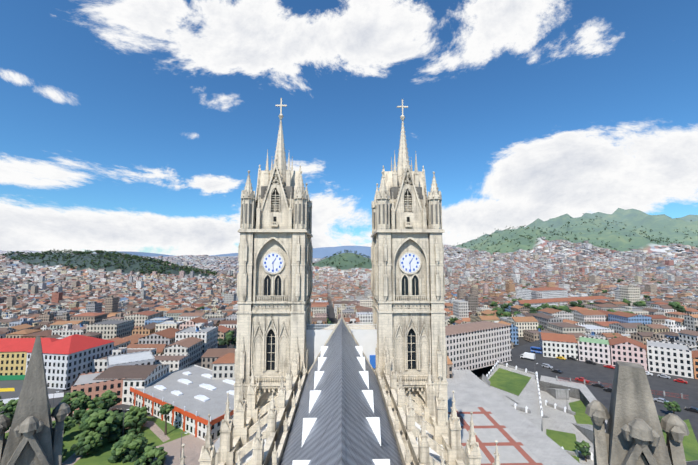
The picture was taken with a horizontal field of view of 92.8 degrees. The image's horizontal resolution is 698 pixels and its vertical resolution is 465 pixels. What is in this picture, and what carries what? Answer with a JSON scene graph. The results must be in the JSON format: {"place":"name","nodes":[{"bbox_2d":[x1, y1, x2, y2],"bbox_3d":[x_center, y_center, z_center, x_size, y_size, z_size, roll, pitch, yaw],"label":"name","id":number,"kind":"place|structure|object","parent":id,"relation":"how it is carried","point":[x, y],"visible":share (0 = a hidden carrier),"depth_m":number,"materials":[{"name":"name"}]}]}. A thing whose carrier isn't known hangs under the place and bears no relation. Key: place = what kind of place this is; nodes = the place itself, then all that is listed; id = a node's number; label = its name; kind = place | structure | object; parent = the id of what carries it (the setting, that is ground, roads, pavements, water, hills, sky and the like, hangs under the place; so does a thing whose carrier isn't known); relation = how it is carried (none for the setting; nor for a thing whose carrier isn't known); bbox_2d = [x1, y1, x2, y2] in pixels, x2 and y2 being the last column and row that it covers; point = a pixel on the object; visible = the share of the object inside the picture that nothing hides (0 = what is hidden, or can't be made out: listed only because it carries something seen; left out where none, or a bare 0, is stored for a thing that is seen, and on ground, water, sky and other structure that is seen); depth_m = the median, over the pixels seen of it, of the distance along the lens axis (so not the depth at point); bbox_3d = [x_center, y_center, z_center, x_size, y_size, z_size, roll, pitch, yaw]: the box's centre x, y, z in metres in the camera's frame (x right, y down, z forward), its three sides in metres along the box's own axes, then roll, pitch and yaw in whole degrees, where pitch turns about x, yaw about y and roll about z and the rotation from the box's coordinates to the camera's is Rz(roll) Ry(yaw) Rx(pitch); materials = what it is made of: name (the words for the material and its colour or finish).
{"place":"outdoors","nodes":[
{"label":"outdoors","id":0,"kind":"place"},
{"bbox_2d":[0,397,156,417],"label":"pavement","id":1,"kind":"structure","parent":0,"point":[57,401],"depth_m":118.88,"materials":[{"name":"concrete"}]},
{"bbox_2d":[62,437,101,464],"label":"park path","id":2,"kind":"structure","parent":0,"point":[72,459],"depth_m":86.34,"materials":[{"name":"grey concrete"}]},
{"bbox_2d":[68,413,169,441],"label":"park path","id":3,"kind":"structure","parent":0,"point":[154,428],"depth_m":101.22,"materials":[{"name":"white concrete"}]},
{"bbox_2d":[95,246,370,258],"bbox_3d":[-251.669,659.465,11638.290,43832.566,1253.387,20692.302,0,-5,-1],"label":"mountain","id":4,"kind":"structure","parent":0,"point":[322,252],"depth_m":14961.44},
{"bbox_2d":[0,208,697,418],"bbox_3d":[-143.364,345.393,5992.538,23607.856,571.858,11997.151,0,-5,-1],"label":"terrain","id":5,"kind":"structure","parent":0,"point":[665,226],"depth_m":2079.22,"materials":[{"name":"green plant"}]},
{"bbox_2d":[0,380,62,399],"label":"road","id":6,"kind":"structure","parent":5,"relation":"on","point":[16,385],"depth_m":133.83,"materials":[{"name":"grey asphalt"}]},
{"bbox_2d":[0,388,14,391],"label":"bus","id":7,"kind":"object","parent":6,"relation":"on","point":[6,389],"visible":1,"depth_m":133.82,"materials":[{"name":"yellow paint"}]},
{"bbox_2d":[5,407,189,464],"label":"lawn","id":8,"kind":"structure","parent":5,"relation":"on","point":[100,455],"depth_m":94.49,"materials":[{"name":"green plant"}]},
{"bbox_2d":[149,434,217,464],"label":"park paving","id":9,"kind":"structure","parent":8,"relation":"on","point":[192,447],"depth_m":90.95,"materials":[{"name":"white concrete"}]},
{"bbox_2d":[0,335,689,464],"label":"stone pinnacles","id":10,"kind":"object","parent":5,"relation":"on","point":[633,435],"visible":1,"depth_m":3.32,"materials":[{"name":"stone"}]},
{"bbox_2d":[0,237,697,440],"bbox_3d":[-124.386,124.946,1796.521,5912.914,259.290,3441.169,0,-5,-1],"label":"city","id":11,"kind":"object","parent":5,"relation":"on","point":[95,342],"visible":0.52,"depth_m":269.27},
{"bbox_2d":[0,360,685,460],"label":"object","id":12,"kind":"object","parent":11,"relation":"on","point":[586,430],"visible":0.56,"depth_m":118.21,"materials":[{"name":"white paint"}]},
{"bbox_2d":[0,213,697,464],"bbox_3d":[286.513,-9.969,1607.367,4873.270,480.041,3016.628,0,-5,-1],"label":"trees","id":13,"kind":"object","parent":5,"relation":"on","point":[95,422],"visible":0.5,"depth_m":103.58,"materials":[{"name":"green plant"}]},
{"bbox_2d":[214,369,580,464],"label":"paved plaza","id":14,"kind":"structure","parent":5,"relation":"on","point":[469,387],"depth_m":103.09,"materials":[{"name":"grey concrete"}]},
{"bbox_2d":[233,98,312,424],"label":"tower","id":15,"kind":"structure","parent":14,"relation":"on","point":[275,276],"depth_m":59.87,"materials":[{"name":"stone"}]},
{"bbox_2d":[179,305,499,464],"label":"nave","id":16,"kind":"structure","parent":14,"relation":"on","point":[341,402],"depth_m":37.98,"materials":[{"name":"stone"}]},
{"bbox_2d":[371,99,447,422],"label":"tower","id":17,"kind":"structure","parent":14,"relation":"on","point":[407,277],"depth_m":60.39,"materials":[{"name":"stone"}]},
{"bbox_2d":[448,407,542,464],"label":"plaza pattern","id":18,"kind":"object","parent":14,"relation":"on","point":[490,428],"visible":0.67,"depth_m":89.05,"materials":[{"name":"stone"}]},
{"bbox_2d":[111,346,697,427],"bbox_3d":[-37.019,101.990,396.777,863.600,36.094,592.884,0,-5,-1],"label":"vehicles","id":19,"kind":"object","parent":5,"relation":"on","point":[531,356],"visible":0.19,"depth_m":149.23,"materials":[{"name":"white"}]},
{"bbox_2d":[487,364,542,431],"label":"paved walkway","id":20,"kind":"structure","parent":5,"relation":"on","point":[528,396],"depth_m":123.46,"materials":[{"name":"grey concrete"}]},
{"bbox_2d":[489,368,530,395],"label":"terrace lawn","id":21,"kind":"structure","parent":20,"relation":"on","point":[511,382],"depth_m":139.60,"materials":[{"name":"green plant"}]},
{"bbox_2d":[540,390,593,464],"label":"paved walkway","id":22,"kind":"structure","parent":5,"relation":"on","point":[559,420],"depth_m":117.12,"materials":[{"name":"grey concrete"}]},
{"bbox_2d":[546,429,579,462],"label":"terrace lawn","id":23,"kind":"structure","parent":22,"relation":"on","point":[566,440],"depth_m":104.28,"materials":[{"name":"green plant"}]},
{"bbox_2d":[569,400,592,424],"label":"terrace lawn","id":24,"kind":"structure","parent":22,"relation":"on","point":[581,416],"depth_m":122.21,"materials":[{"name":"green plant"}]},
{"bbox_2d":[0,0,697,255],"label":"sky","id":25,"kind":"structure","parent":0,"point":[126,125],"materials":[{"name":"blue"}]},
{"bbox_2d":[540,375,606,426],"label":"sidewalk","id":26,"kind":"structure","parent":0,"point":[586,392],"depth_m":139.22,"materials":[{"name":"grey concrete"}]},
{"bbox_2d":[504,340,697,464],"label":"street","id":27,"kind":"structure","parent":0,"point":[573,370],"depth_m":145.44,"materials":[{"name":"grey asphalt"}]},
{"bbox_2d":[662,419,697,461],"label":"lawn","id":28,"kind":"structure","parent":0,"point":[690,444],"depth_m":94.00,"materials":[{"name":"green plant"}]}
]}

